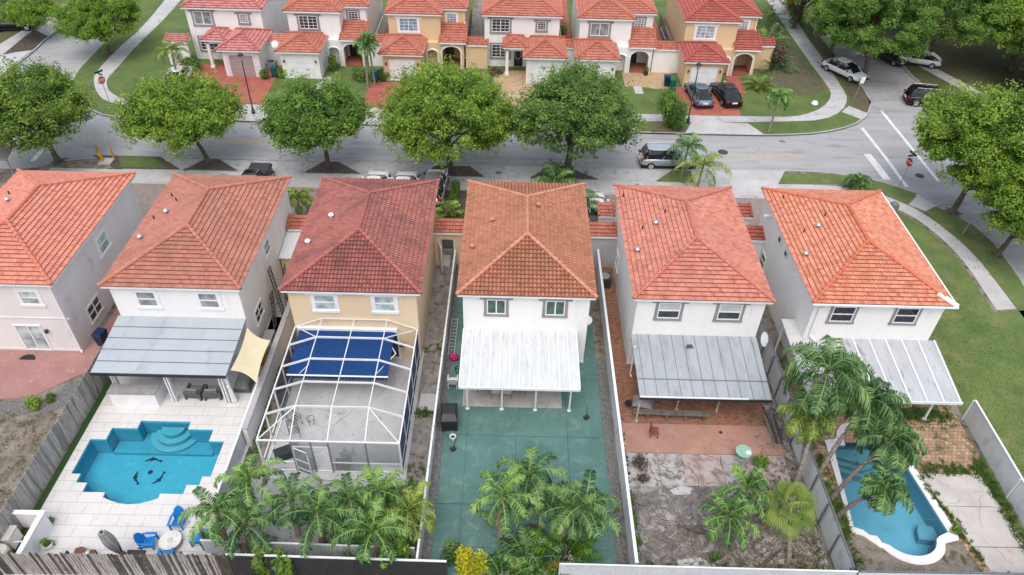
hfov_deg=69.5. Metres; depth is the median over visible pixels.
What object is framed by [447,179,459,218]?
planter strip
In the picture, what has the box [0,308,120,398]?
pink patio
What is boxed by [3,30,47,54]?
dirt verge
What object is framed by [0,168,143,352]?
house
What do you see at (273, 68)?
wheelie bin
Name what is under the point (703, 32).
window
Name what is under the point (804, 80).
shaded verge
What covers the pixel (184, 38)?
garden wall
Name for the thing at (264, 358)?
wooden crate
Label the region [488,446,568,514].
palm tree
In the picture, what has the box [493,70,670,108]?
paver terrace
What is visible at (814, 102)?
white boulder
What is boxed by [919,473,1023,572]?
concrete slab
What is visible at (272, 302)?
ladder
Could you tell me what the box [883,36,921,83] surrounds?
kerb
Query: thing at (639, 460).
shrub
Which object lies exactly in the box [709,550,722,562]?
shrub
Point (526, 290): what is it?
house
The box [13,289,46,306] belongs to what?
window
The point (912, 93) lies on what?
car
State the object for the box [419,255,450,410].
path slab
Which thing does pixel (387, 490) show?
shrub
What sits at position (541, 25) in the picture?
window
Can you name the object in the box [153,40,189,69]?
palm tree
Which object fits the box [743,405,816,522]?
fallen branches
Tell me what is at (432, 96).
tree
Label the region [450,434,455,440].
flower pot
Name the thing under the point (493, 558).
palm clump
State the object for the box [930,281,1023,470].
grass
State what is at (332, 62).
shrub
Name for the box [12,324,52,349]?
sliding door
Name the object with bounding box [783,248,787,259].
window
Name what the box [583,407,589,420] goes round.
umbrella stand
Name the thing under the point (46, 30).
driveway
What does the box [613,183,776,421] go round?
house
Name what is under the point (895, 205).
utility box
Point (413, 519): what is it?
shrub
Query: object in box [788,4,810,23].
shrub
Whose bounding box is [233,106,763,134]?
driveway
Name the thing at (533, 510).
palm tree
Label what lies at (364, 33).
palm tree
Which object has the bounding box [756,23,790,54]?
palm clump
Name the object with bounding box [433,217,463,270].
garden wall
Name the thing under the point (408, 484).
shrub
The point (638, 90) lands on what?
path
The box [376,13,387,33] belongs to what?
side fence
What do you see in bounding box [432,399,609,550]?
slab joints
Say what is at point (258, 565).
shrub
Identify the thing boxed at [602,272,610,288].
air conditioner
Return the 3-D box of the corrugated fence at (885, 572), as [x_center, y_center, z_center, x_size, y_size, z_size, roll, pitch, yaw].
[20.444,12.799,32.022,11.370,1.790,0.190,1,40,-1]
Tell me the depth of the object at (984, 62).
76.11 m
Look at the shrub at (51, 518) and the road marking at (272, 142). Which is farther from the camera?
the road marking at (272, 142)
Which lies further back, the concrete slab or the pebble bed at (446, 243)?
the pebble bed at (446, 243)
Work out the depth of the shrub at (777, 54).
73.47 m
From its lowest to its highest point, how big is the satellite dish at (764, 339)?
0.852 m
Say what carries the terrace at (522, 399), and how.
on the green slab
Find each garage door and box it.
[228,55,255,76]
[286,57,315,78]
[389,60,415,80]
[532,63,555,83]
[585,64,609,76]
[689,67,717,87]
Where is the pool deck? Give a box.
[4,317,280,574]
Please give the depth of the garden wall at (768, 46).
73.33 m
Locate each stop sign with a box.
[94,69,109,101]
[900,150,916,184]
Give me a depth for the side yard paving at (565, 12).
82.99 m
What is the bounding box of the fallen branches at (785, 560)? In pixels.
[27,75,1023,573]
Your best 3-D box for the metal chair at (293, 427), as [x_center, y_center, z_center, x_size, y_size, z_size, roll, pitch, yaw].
[-11.270,7.312,38.019,0.516,0.958,0.666,-16,43,-19]
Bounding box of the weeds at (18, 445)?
[0,412,55,508]
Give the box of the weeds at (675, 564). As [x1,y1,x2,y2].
[623,431,827,569]
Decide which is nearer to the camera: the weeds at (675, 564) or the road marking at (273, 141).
the weeds at (675, 564)
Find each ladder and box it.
[267,266,283,315]
[270,290,276,329]
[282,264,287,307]
[448,319,457,354]
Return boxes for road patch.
[103,145,746,169]
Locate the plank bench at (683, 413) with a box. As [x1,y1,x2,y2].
[633,408,708,421]
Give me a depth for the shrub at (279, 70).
70.06 m
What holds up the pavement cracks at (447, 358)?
on the sidewalk at (999, 299)
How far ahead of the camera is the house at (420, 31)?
70.73 m
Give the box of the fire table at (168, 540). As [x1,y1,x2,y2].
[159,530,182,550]
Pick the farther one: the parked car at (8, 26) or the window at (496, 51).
the parked car at (8, 26)
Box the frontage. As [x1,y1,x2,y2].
[132,183,764,250]
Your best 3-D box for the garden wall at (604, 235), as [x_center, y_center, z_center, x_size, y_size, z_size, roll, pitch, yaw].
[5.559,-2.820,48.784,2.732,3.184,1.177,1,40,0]
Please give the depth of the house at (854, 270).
40.87 m
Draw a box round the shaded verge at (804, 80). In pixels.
[652,26,870,131]
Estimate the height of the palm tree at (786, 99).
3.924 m
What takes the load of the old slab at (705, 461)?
on the broken ground at (763, 531)
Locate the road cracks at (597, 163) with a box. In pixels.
[251,64,902,166]
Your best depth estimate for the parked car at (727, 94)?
67.45 m
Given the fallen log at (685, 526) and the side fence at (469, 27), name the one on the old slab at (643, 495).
the fallen log at (685, 526)
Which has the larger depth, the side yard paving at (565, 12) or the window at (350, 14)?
the side yard paving at (565, 12)
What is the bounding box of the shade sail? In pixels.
[231,328,272,385]
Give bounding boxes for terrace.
[260,349,424,481]
[462,389,561,407]
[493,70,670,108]
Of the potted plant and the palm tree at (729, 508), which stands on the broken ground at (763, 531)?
the palm tree at (729, 508)
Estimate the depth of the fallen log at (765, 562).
33.46 m
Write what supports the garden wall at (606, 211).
on the frontage
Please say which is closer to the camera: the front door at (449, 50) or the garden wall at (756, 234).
the garden wall at (756, 234)
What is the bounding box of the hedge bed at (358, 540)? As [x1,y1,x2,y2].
[318,492,423,553]
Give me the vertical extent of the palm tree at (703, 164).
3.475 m
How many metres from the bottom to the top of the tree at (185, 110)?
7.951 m
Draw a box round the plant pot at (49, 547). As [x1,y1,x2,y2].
[41,539,52,550]
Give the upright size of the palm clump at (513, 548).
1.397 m
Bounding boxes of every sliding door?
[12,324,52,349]
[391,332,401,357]
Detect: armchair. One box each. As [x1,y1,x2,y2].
[183,383,204,400]
[202,384,222,400]
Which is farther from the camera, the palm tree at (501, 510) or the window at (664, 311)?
the window at (664, 311)
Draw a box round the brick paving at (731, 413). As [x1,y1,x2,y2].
[601,267,766,425]
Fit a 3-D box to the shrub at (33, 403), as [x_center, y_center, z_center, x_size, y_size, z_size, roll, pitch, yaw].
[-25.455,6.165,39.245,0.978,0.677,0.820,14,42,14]
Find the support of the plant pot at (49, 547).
on the pool deck
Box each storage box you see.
[0,525,22,549]
[335,458,350,469]
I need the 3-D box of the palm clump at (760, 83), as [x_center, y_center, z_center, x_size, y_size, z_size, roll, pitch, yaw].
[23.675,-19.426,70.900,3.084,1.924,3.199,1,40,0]
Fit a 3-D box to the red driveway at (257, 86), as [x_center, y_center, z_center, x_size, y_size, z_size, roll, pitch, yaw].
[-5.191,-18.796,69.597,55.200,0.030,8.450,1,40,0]
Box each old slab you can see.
[626,453,686,486]
[629,487,765,565]
[670,485,746,566]
[681,454,790,487]
[720,455,749,492]
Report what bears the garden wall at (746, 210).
on the frontage
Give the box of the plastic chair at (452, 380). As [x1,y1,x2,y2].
[447,375,457,388]
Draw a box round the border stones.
[620,418,639,556]
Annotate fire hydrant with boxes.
[98,152,103,160]
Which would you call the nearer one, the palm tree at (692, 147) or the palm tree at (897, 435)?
the palm tree at (897, 435)
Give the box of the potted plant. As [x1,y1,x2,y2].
[643,65,648,75]
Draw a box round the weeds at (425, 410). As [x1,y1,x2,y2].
[241,343,441,494]
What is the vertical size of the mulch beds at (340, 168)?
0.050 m
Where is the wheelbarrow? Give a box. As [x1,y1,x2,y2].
[625,395,658,408]
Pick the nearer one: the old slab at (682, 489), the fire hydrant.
the old slab at (682, 489)
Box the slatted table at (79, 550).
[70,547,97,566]
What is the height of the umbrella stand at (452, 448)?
0.160 m
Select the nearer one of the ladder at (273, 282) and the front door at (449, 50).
the ladder at (273, 282)
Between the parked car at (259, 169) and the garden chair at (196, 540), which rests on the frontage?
the parked car at (259, 169)
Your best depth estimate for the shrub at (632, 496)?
35.61 m
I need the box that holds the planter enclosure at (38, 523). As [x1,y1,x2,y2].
[12,510,52,567]
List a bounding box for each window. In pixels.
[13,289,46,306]
[85,293,104,324]
[94,226,112,258]
[130,289,163,308]
[187,9,215,26]
[193,291,224,310]
[197,35,218,51]
[234,12,251,24]
[254,297,264,326]
[262,234,271,260]
[294,14,320,30]
[304,293,341,312]
[346,9,359,19]
[365,295,401,313]
[394,16,420,33]
[445,12,457,21]
[480,297,512,316]
[487,17,513,33]
[490,43,510,58]
[533,19,550,32]
[539,299,572,317]
[587,21,613,37]
[615,248,618,273]
[632,17,646,26]
[652,302,688,320]
[693,24,719,40]
[712,303,750,322]
[738,19,750,29]
[759,249,766,269]
[777,234,781,245]
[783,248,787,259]
[825,306,859,323]
[888,308,924,325]
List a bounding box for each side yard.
[267,293,294,348]
[289,0,484,36]
[402,260,452,493]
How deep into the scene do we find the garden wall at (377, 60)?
72.38 m
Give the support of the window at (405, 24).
in the house at (420, 31)
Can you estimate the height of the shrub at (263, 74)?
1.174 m
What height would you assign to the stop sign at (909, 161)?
2.960 m
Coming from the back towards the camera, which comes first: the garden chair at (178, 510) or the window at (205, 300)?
the window at (205, 300)
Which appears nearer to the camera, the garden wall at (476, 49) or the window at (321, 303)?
the window at (321, 303)
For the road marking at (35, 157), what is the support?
on the road
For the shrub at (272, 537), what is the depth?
33.41 m
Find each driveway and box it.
[37,17,57,35]
[178,64,746,115]
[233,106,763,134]
[730,170,784,187]
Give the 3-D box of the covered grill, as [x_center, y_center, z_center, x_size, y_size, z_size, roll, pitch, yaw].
[-3.291,6.758,38.796,0.840,1.115,1.270,-1,41,-3]
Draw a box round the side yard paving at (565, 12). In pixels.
[560,0,661,49]
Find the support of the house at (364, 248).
on the ground plots
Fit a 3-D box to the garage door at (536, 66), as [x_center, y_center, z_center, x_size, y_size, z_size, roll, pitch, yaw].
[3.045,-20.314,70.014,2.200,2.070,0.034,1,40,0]
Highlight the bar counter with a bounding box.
[106,377,167,406]
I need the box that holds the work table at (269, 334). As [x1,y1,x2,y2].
[262,329,275,354]
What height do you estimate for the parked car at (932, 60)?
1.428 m
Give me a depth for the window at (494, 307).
39.99 m
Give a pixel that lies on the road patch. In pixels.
(382, 158)
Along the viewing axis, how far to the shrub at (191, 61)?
70.88 m
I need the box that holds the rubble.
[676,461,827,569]
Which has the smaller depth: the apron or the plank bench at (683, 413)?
the plank bench at (683, 413)
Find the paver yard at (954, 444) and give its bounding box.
[780,364,979,534]
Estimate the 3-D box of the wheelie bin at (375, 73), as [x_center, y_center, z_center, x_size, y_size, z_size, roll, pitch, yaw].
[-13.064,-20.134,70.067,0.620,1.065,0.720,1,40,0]
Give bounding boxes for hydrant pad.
[97,158,114,164]
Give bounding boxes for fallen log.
[677,524,708,531]
[690,528,709,534]
[759,549,781,567]
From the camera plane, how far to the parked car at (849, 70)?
72.60 m
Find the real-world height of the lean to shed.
2.458 m
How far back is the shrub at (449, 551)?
32.88 m
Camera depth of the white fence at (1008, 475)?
37.24 m
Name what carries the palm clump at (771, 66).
on the shaded verge at (804, 80)
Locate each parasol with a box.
[98,529,145,567]
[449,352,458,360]
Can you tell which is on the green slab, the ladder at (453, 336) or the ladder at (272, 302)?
the ladder at (453, 336)
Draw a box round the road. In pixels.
[0,2,1023,282]
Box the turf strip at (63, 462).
[0,377,111,574]
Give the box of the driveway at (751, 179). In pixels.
[730,170,784,187]
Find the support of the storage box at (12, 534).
on the ground plots
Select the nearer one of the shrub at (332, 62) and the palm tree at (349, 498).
the palm tree at (349, 498)
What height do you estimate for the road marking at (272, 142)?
0.001 m
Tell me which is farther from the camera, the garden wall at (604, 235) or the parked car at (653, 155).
the parked car at (653, 155)
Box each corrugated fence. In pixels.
[199,539,415,558]
[214,377,259,515]
[225,553,447,574]
[558,563,857,574]
[856,568,1023,574]
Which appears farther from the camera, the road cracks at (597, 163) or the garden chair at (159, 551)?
the road cracks at (597, 163)
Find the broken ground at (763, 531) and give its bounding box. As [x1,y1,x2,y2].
[625,381,829,569]
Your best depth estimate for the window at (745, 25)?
72.03 m
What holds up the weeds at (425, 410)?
on the ground plots
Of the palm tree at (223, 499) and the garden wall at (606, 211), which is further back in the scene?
the garden wall at (606, 211)
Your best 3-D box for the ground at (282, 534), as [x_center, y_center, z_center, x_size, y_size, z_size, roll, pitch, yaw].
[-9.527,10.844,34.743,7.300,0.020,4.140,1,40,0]
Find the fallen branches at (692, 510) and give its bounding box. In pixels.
[632,465,788,568]
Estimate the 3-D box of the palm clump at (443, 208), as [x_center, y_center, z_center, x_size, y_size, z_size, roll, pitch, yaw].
[-4.817,-5.543,53.831,2.401,1.282,2.517,-31,50,-32]
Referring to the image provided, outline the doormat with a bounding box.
[19,354,34,359]
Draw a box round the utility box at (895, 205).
[890,201,899,212]
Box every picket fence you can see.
[0,344,108,543]
[0,550,233,574]
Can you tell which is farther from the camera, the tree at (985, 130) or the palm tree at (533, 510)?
the tree at (985, 130)
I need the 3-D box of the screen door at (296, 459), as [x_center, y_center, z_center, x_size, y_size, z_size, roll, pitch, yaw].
[-10.181,8.498,35.869,0.850,1.900,0.040,16,43,16]
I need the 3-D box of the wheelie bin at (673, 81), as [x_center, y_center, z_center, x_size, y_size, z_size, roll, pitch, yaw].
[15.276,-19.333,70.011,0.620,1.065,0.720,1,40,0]
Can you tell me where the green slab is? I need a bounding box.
[431,297,616,574]
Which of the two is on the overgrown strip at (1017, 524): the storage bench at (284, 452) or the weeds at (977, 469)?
the weeds at (977, 469)
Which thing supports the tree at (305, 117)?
on the ground plots
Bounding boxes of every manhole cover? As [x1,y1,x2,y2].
[718,149,727,154]
[915,173,923,177]
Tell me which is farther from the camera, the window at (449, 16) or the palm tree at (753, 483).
the window at (449, 16)
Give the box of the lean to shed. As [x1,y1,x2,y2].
[278,231,300,270]
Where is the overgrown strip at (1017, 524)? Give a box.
[824,407,1023,569]
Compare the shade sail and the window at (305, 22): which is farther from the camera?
the window at (305, 22)
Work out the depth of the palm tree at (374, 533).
30.95 m
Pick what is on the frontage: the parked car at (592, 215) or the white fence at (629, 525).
the parked car at (592, 215)
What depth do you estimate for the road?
61.89 m
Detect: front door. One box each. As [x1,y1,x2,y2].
[349,45,359,55]
[445,47,454,57]
[514,51,522,65]
[630,52,636,62]
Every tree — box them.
[0,0,61,36]
[0,55,99,164]
[45,0,143,54]
[107,66,248,165]
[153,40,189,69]
[177,483,252,546]
[211,495,284,559]
[213,454,286,526]
[249,69,376,169]
[258,472,322,537]
[275,484,358,558]
[287,187,313,214]
[320,471,378,535]
[329,496,411,565]
[345,464,406,526]
[353,36,378,88]
[356,30,378,85]
[369,52,526,171]
[380,480,436,544]
[468,463,539,544]
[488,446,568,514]
[505,53,646,168]
[522,482,568,529]
[531,162,579,183]
[538,479,607,544]
[548,469,621,543]
[585,188,599,214]
[667,132,707,177]
[673,151,731,186]
[697,492,760,551]
[716,463,772,523]
[765,87,793,131]
[769,0,821,28]
[776,392,835,482]
[779,334,876,485]
[803,0,889,54]
[813,0,947,79]
[819,376,912,473]
[830,414,927,498]
[836,464,914,517]
[842,172,876,190]
[889,0,1018,51]
[911,78,1023,217]
[963,141,1023,258]
[967,0,1023,72]
[1002,24,1023,69]
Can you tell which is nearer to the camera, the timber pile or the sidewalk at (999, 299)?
the timber pile
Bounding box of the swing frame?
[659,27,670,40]
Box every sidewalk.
[0,4,64,74]
[48,168,1015,309]
[94,0,867,122]
[917,65,1023,120]
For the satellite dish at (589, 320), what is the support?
attached to the house at (526, 290)
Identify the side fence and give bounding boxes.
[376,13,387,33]
[467,8,471,35]
[658,12,671,40]
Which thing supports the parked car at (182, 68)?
on the red driveway at (257, 86)
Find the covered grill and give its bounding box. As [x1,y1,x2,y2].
[441,403,457,431]
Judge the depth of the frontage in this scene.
55.26 m
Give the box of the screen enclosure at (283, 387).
[256,318,419,473]
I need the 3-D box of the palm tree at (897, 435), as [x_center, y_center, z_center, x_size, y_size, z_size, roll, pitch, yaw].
[17.316,8.290,35.007,3.408,4.713,2.865,1,40,0]
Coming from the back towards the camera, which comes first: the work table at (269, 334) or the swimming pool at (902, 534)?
the work table at (269, 334)
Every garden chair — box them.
[133,532,159,549]
[155,548,175,567]
[166,505,186,530]
[189,527,207,546]
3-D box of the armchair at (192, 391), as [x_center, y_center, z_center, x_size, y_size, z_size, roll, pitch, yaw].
[-17.226,5.604,39.989,0.920,0.809,0.835,5,41,4]
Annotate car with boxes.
[0,18,36,31]
[164,65,194,85]
[242,162,273,175]
[361,170,389,178]
[390,170,418,179]
[421,168,449,206]
[586,192,609,221]
[638,143,696,169]
[684,81,714,107]
[709,81,743,107]
[821,57,869,82]
[875,49,909,66]
[901,49,942,68]
[903,83,948,106]
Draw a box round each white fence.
[416,248,455,558]
[596,249,638,564]
[755,317,854,569]
[961,400,1023,524]
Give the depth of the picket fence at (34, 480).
36.25 m
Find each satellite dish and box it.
[271,41,277,47]
[588,316,591,324]
[758,332,768,346]
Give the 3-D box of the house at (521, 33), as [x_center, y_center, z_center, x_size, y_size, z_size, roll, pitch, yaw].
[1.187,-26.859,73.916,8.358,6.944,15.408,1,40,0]
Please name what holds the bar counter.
on the pool deck
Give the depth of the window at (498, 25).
70.89 m
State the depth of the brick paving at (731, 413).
40.48 m
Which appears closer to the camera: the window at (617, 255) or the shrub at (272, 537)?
the shrub at (272, 537)
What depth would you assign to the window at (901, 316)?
40.08 m
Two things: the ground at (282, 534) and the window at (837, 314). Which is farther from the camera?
the window at (837, 314)
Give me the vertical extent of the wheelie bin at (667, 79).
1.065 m
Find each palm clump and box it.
[435,200,464,217]
[474,549,534,574]
[496,526,566,574]
[512,549,565,574]
[529,526,601,574]
[742,74,775,93]
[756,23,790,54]
[757,5,792,33]
[761,54,799,74]
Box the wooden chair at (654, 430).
[649,420,658,438]
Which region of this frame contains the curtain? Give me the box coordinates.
[223,376,237,402]
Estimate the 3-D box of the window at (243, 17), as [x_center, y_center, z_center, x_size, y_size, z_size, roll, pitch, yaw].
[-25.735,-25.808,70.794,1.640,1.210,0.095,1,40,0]
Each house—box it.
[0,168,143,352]
[89,172,291,403]
[178,0,288,76]
[273,0,382,78]
[277,175,440,379]
[377,0,470,80]
[455,179,598,411]
[480,0,567,83]
[571,0,658,79]
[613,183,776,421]
[664,0,763,87]
[758,186,962,419]
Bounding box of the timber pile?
[763,413,782,443]
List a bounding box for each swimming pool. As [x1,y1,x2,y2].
[72,421,223,503]
[824,422,958,565]
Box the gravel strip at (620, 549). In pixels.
[423,264,627,564]
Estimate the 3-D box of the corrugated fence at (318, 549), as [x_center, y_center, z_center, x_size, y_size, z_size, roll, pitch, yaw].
[-9.041,11.717,32.857,9.501,1.120,0.080,2,40,0]
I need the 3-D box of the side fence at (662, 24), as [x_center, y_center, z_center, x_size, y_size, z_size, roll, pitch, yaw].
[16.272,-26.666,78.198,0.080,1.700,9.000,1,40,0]
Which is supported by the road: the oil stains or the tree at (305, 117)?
the oil stains
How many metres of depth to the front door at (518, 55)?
73.00 m
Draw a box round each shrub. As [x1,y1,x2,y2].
[22,395,40,410]
[39,537,54,547]
[45,392,54,403]
[47,515,54,522]
[181,56,202,69]
[250,549,270,574]
[259,68,269,78]
[259,533,278,541]
[269,547,295,574]
[276,66,284,78]
[326,532,341,543]
[327,51,340,71]
[338,538,355,556]
[351,67,368,81]
[377,67,390,80]
[379,478,397,502]
[379,546,393,568]
[393,509,420,532]
[394,537,412,558]
[400,480,422,507]
[439,537,464,566]
[454,544,487,574]
[489,67,504,76]
[541,158,575,182]
[548,561,560,569]
[559,20,567,35]
[563,554,583,562]
[630,493,635,501]
[632,453,648,470]
[633,516,638,527]
[635,473,650,483]
[635,534,643,547]
[655,85,690,130]
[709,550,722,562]
[751,454,771,467]
[769,41,786,67]
[784,0,797,11]
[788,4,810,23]
[949,524,963,534]
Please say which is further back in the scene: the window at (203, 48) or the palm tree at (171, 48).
the window at (203, 48)
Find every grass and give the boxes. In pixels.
[119,157,693,181]
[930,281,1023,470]
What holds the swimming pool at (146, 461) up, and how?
in the pool deck
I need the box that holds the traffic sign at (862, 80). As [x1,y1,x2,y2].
[853,77,865,100]
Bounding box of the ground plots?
[0,158,1023,574]
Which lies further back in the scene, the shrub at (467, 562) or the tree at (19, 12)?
the tree at (19, 12)
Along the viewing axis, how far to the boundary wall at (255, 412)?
40.13 m
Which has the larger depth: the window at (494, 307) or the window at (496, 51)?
the window at (496, 51)
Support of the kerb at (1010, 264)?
on the road
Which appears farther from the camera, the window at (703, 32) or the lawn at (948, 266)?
the window at (703, 32)
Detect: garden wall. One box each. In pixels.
[163,32,190,64]
[266,33,284,65]
[286,213,306,231]
[367,34,383,65]
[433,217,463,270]
[465,36,488,68]
[562,39,574,70]
[589,221,617,267]
[597,201,615,221]
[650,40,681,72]
[737,202,753,225]
[746,225,764,257]
[754,36,775,68]
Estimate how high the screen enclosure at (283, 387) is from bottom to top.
3.080 m
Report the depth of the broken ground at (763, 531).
34.29 m
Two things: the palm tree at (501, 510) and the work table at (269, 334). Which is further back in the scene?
the work table at (269, 334)
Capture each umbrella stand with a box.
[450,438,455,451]
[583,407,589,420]
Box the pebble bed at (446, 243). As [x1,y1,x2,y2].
[440,190,466,248]
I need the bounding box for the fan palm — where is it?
[761,478,818,562]
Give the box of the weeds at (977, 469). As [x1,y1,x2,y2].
[797,404,1023,572]
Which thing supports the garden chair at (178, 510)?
on the pool deck
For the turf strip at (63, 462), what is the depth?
37.17 m
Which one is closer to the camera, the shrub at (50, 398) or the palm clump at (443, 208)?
the shrub at (50, 398)
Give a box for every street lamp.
[237,52,254,113]
[686,62,701,122]
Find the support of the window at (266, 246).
in the house at (186, 281)
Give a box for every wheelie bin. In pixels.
[91,327,107,345]
[269,65,277,77]
[370,69,377,81]
[664,74,670,86]
[669,77,676,88]
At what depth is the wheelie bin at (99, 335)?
42.44 m
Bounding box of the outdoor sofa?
[233,372,254,392]
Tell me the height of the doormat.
0.025 m
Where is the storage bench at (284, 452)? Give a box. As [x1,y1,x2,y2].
[273,442,300,462]
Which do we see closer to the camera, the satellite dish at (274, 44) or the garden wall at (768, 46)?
the satellite dish at (274, 44)
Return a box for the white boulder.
[811,100,817,105]
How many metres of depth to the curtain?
39.38 m
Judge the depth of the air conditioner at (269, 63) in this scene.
71.40 m
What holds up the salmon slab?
on the ground plots
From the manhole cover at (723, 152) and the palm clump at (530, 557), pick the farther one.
the manhole cover at (723, 152)
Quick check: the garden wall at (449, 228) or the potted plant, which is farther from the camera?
the potted plant
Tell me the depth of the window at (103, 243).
44.39 m
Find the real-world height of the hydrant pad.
0.040 m
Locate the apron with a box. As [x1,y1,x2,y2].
[127,158,764,197]
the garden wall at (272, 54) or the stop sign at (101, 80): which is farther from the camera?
the garden wall at (272, 54)
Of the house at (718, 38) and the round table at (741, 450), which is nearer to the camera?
the round table at (741, 450)
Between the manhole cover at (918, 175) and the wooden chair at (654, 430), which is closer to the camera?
the wooden chair at (654, 430)
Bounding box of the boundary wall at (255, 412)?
[241,300,293,445]
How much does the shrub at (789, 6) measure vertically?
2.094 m
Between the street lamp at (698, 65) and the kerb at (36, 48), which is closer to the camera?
the street lamp at (698, 65)
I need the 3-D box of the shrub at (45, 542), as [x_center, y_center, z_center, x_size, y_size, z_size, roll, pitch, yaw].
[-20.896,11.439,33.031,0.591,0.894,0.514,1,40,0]
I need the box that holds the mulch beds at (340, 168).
[93,155,598,179]
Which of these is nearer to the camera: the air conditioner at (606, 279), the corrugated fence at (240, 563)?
the corrugated fence at (240, 563)
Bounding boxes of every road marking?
[30,144,44,160]
[82,136,806,155]
[82,138,798,156]
[861,128,907,186]
[864,154,890,179]
[880,110,939,181]
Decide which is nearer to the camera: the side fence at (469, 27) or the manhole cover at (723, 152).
the manhole cover at (723, 152)
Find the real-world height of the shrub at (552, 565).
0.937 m
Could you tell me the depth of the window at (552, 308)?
40.00 m
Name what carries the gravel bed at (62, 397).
on the ground plots
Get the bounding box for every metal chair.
[284,409,302,427]
[285,417,300,437]
[339,447,355,464]
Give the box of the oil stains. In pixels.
[183,140,785,184]
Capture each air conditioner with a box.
[266,60,276,70]
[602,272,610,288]
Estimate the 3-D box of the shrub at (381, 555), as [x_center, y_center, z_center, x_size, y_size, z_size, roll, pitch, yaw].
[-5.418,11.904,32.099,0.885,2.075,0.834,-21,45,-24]
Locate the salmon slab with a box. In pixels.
[621,423,784,455]
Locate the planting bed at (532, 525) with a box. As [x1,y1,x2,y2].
[509,523,582,574]
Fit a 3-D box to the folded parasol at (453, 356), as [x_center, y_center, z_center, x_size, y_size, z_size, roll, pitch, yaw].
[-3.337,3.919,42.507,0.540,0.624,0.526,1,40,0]
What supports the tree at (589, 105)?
on the ground plots
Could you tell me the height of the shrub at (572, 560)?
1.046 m
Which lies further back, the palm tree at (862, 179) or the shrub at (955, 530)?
the palm tree at (862, 179)
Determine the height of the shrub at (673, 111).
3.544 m
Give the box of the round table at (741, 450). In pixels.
[736,445,751,463]
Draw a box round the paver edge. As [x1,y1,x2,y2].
[919,474,990,571]
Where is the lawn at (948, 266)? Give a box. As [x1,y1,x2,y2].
[779,173,1023,477]
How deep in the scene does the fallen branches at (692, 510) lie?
35.03 m
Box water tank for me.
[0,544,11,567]
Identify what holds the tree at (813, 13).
on the shaded verge at (804, 80)
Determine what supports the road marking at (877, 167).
on the road
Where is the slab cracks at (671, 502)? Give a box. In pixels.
[481,421,777,565]
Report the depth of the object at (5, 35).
77.27 m
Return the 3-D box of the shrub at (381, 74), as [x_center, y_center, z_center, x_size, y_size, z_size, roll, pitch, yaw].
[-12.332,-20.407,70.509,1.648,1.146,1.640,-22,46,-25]
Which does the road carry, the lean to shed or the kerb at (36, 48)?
the kerb at (36, 48)
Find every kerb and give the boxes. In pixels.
[0,29,59,77]
[0,157,1023,284]
[71,14,870,135]
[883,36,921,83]
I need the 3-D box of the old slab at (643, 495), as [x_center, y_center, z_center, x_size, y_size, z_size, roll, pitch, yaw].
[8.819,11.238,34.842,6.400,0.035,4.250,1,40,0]
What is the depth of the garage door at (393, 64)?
69.62 m
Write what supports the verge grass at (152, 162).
on the apron
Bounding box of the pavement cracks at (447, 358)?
[265,158,1009,562]
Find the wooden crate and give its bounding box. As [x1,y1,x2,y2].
[261,351,267,364]
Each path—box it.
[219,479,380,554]
[316,77,643,93]
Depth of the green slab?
37.88 m
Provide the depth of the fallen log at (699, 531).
34.43 m
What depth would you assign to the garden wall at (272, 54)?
71.60 m
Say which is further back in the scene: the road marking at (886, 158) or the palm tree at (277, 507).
the road marking at (886, 158)
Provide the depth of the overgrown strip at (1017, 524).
36.51 m
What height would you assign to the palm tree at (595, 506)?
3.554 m
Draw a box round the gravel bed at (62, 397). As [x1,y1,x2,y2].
[0,379,78,416]
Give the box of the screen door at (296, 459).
[292,447,312,476]

